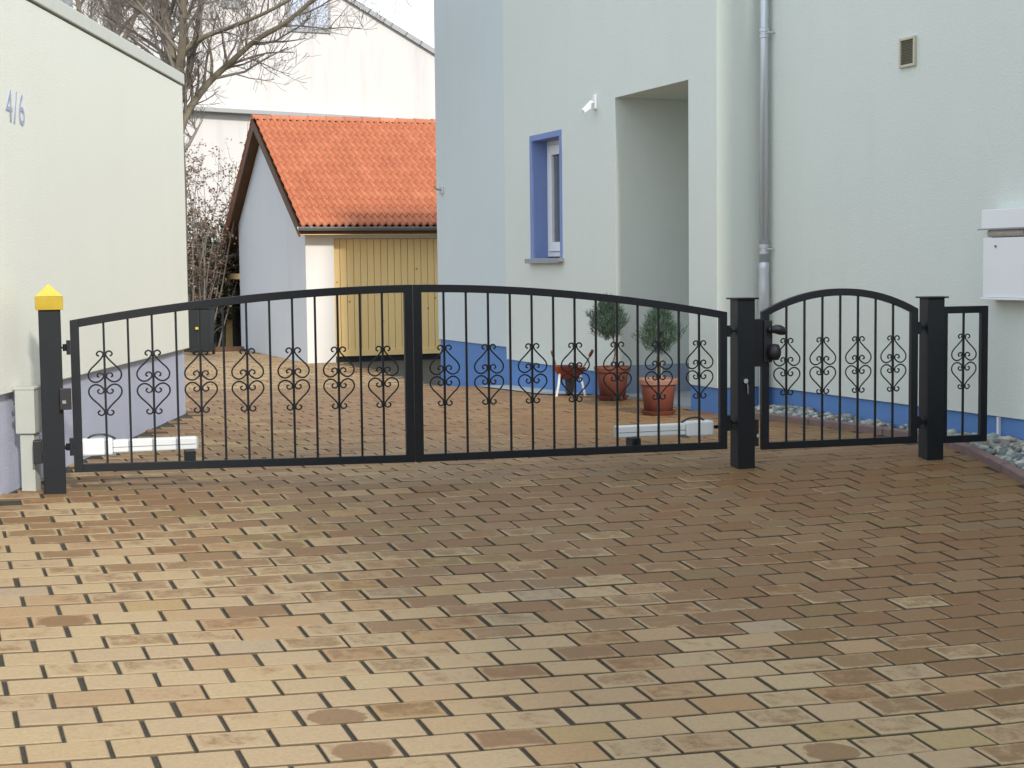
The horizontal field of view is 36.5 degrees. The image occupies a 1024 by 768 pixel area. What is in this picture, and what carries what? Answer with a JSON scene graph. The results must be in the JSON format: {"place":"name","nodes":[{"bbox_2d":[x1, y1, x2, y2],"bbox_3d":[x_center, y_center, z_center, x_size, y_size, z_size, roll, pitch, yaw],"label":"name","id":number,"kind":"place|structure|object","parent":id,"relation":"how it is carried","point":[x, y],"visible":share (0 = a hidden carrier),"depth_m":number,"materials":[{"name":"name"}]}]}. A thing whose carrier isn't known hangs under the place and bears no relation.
{"place":"outdoors","nodes":[
{"label":"outdoors","id":0,"kind":"place"},
{"bbox_2d":[357,0,433,47],"label":"sky","id":1,"kind":"structure","parent":0,"point":[422,26],"materials":[{"name":"white"}]},
{"bbox_2d":[0,351,1023,767],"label":"driveway","id":2,"kind":"structure","parent":0,"point":[970,513],"depth_m":7.73,"materials":[{"name":"brown brick"}]},
{"bbox_2d":[12,386,41,490],"bbox_3d":[-3.086,0.356,9.902,0.150,0.680,0.170,-1,4,0],"label":"junction box","id":3,"kind":"object","parent":2,"relation":"on","point":[27,417],"visible":0.79,"depth_m":9.84,"materials":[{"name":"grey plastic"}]},
{"bbox_2d":[33,284,71,493],"bbox_3d":[-2.901,0.104,9.771,0.240,1.467,0.221,-2,4,-17],"label":"gate post","id":4,"kind":"object","parent":2,"relation":"on","point":[56,402],"visible":0.94,"depth_m":9.71,"materials":[{"name":"metal"}]},
{"bbox_2d":[62,285,414,471],"bbox_3d":[-1.756,-0.032,10.119,2.275,1.197,0.044,-2,4,-17],"label":"gate leaf","id":5,"kind":"object","parent":4,"relation":"attached to","point":[76,447],"visible":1,"depth_m":10.11,"materials":[{"name":"paint"}]},
{"bbox_2d":[65,433,198,460],"bbox_3d":[-2.475,0.416,10.036,0.879,0.206,0.138,-2,4,-15],"label":"gate opener","id":6,"kind":"object","parent":5,"relation":"attached to","point":[97,446],"visible":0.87,"depth_m":10.04,"materials":[{"name":"white metal"}]},
{"bbox_2d":[63,0,187,53],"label":"bare tree","id":7,"kind":"object","parent":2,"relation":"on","point":[78,7],"visible":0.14,"depth_m":26.98,"materials":[{"name":"plant"}]},
{"bbox_2d":[188,307,215,353],"bbox_3d":[-6.213,-1.070,31.000,0.520,0.980,0.633,-1,4,0],"label":"wheelie bin","id":8,"kind":"object","parent":2,"relation":"on","point":[207,316],"visible":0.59,"depth_m":30.76,"materials":[{"name":"grey plastic"}]},
{"bbox_2d":[551,349,593,396],"bbox_3d":[0.675,-0.130,17.529,0.486,0.540,0.554,-1,4,0],"label":"toy wheelbarrow","id":9,"kind":"object","parent":2,"relation":"on","point":[559,371],"visible":0.75,"depth_m":17.46,"materials":[{"name":"red plastic"}]},
{"bbox_2d":[582,292,630,399],"bbox_3d":[1.042,-0.421,16.697,0.522,1.174,0.510,-2,5,-19],"label":"potted plant","id":10,"kind":"object","parent":2,"relation":"on","point":[604,310],"visible":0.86,"depth_m":16.60,"materials":[{"name":"green plant"}]},
{"bbox_2d":[631,307,688,415],"bbox_3d":[1.445,-0.265,15.135,0.586,1.126,0.534,-1,4,0],"label":"potted plant","id":11,"kind":"object","parent":2,"relation":"on","point":[666,326],"visible":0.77,"depth_m":15.04,"materials":[{"name":"green plant"}]},
{"bbox_2d":[726,297,758,468],"bbox_3d":[1.671,0.063,11.160,0.203,1.368,0.178,-2,4,-17],"label":"gate post","id":12,"kind":"object","parent":2,"relation":"on","point":[744,436],"visible":0.91,"depth_m":11.10,"materials":[{"name":"metal"}]},
{"bbox_2d":[412,284,733,461],"bbox_3d":[0.468,-0.101,10.786,2.354,1.210,0.044,-2,4,-17],"label":"gate leaf","id":13,"kind":"object","parent":12,"relation":"attached to","point":[725,331],"visible":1,"depth_m":10.75,"materials":[{"name":"paint"}]},
{"bbox_2d":[613,417,717,444],"bbox_3d":[1.152,0.345,11.127,0.869,0.206,0.140,-2,5,-18],"label":"gate opener","id":14,"kind":"object","parent":13,"relation":"attached to","point":[688,428],"visible":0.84,"depth_m":11.10,"materials":[{"name":"white metal"}]},
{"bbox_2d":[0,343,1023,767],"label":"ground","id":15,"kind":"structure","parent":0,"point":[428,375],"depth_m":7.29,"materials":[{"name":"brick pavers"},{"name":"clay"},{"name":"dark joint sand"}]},
{"bbox_2d":[0,0,188,494],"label":"flat roofed building","id":16,"kind":"structure","parent":15,"relation":"on","point":[92,203],"depth_m":11.67,"materials":[{"name":"white paint"}]},
{"bbox_2d":[187,143,227,276],"bbox_3d":[-8.006,-3.315,36.323,3.620,4.715,3.363,-1,4,0],"label":"shrub","id":17,"kind":"object","parent":15,"relation":"on","point":[215,196],"visible":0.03,"depth_m":36.09,"materials":[{"name":"brown plant"}]},
{"bbox_2d":[187,195,239,345],"bbox_3d":[-6.829,-2.541,34.615,2.408,3.399,2.498,-1,4,0],"label":"shrub","id":18,"kind":"object","parent":15,"relation":"on","point":[218,322],"visible":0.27,"depth_m":34.17,"materials":[{"name":"brown plant"}]},
{"bbox_2d":[184,346,243,351],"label":"kerb","id":19,"kind":"structure","parent":15,"relation":"on","point":[230,349],"depth_m":32.42,"materials":[{"name":"brown stone"}]},
{"bbox_2d":[184,128,247,346],"bbox_3d":[-6.745,-3.396,33.408,3.783,5.286,3.263,-1,4,0],"label":"shrub","id":20,"kind":"object","parent":15,"relation":"on","point":[202,285],"visible":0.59,"depth_m":33.38,"materials":[{"name":"brown plant"}]},
{"bbox_2d":[69,0,413,285],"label":"bare tree","id":21,"kind":"object","parent":15,"relation":"on","point":[159,18],"visible":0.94,"depth_m":21.51,"materials":[{"name":"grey plant"}]},
{"bbox_2d":[60,0,434,286],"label":"apartment building","id":22,"kind":"structure","parent":15,"relation":"on","point":[385,68],"depth_m":49.05,"materials":[{"name":"white paint"}]},
{"bbox_2d":[222,0,239,8],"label":"window","id":23,"kind":"structure","parent":22,"relation":"in","point":[226,1],"depth_m":47.97,"materials":[{"name":"grey glass"}]},
{"bbox_2d":[286,0,330,32],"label":"window","id":24,"kind":"structure","parent":22,"relation":"in","point":[323,1],"depth_m":48.94,"materials":[{"name":"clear glass"}]},
{"bbox_2d":[188,114,440,362],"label":"garage","id":25,"kind":"structure","parent":15,"relation":"on","point":[318,202],"depth_m":28.78,"materials":[{"name":"orange tile"}]},
{"bbox_2d":[334,238,440,356],"bbox_3d":[-1.794,-1.552,28.590,3.068,2.260,0.100,-2,5,-21],"label":"garage door","id":26,"kind":"structure","parent":25,"relation":"in","point":[389,261],"depth_m":28.37,"materials":[{"name":"yellow wood"}]},
{"bbox_2d":[434,0,1023,440],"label":"house","id":27,"kind":"structure","parent":15,"relation":"on","point":[710,154],"depth_m":15.07,"materials":[{"name":"white paint"}]},
{"bbox_2d":[434,185,442,193],"bbox_3d":[-1.078,-2.826,22.555,0.138,0.127,0.100,-2,5,-21],"label":"wall lamp","id":28,"kind":"object","parent":27,"relation":"attached to","point":[440,189],"visible":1,"depth_m":22.54,"materials":[{"name":"grey metal"}]},
{"bbox_2d":[525,129,563,262],"bbox_3d":[0.510,-2.271,18.963,0.355,1.580,1.064,-2,5,-21],"label":"window","id":29,"kind":"structure","parent":27,"relation":"in","point":[545,149],"depth_m":19.31,"materials":[{"name":"paint"}]},
{"bbox_2d":[581,95,596,112],"bbox_3d":[0.866,-3.151,17.453,0.167,0.208,0.070,-2,5,-21],"label":"security camera","id":30,"kind":"object","parent":27,"relation":"attached to","point":[587,106],"visible":1,"depth_m":17.44,"materials":[{"name":"white plastic"}]},
{"bbox_2d":[977,208,1023,300],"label":"letterbox","id":31,"kind":"object","parent":27,"relation":"attached to","point":[1003,268],"visible":0.98,"depth_m":11.72,"materials":[{"name":"white metal"}]},
{"bbox_2d":[987,229,1023,236],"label":"newspaper","id":32,"kind":"object","parent":31,"relation":"in","point":[1005,233],"visible":1,"depth_m":11.72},
{"bbox_2d":[755,411,1023,485],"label":"kerb","id":33,"kind":"structure","parent":15,"relation":"on","point":[1012,471],"depth_m":12.90,"materials":[{"name":"grey concrete"}]},
{"bbox_2d":[915,296,948,459],"bbox_3d":[3.120,0.026,11.547,0.176,1.354,0.176,-2,4,-15],"label":"gate post","id":34,"kind":"object","parent":15,"relation":"on","point":[931,372],"visible":0.8,"depth_m":11.49,"materials":[{"name":"metal"}]},
{"bbox_2d":[755,288,923,449],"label":"pedestrian gate","id":35,"kind":"structure","parent":34,"relation":"attached to","point":[767,351],"depth_m":11.31,"materials":[{"name":"metal"}]},
{"bbox_2d":[943,306,987,442],"bbox_3d":[3.374,-0.072,11.608,0.392,1.020,0.040,-2,4,-15],"label":"fence panel","id":36,"kind":"object","parent":34,"relation":"attached to","point":[981,435],"visible":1,"depth_m":11.61,"materials":[{"name":"paint"}]},
{"bbox_2d":[484,385,587,393],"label":"path","id":37,"kind":"structure","parent":0,"point":[536,390],"depth_m":19.14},
{"bbox_2d":[755,404,1023,470],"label":"pebbles","id":38,"kind":"object","parent":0,"point":[1010,449],"visible":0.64,"depth_m":12.05,"materials":[{"name":"grey gravel"}]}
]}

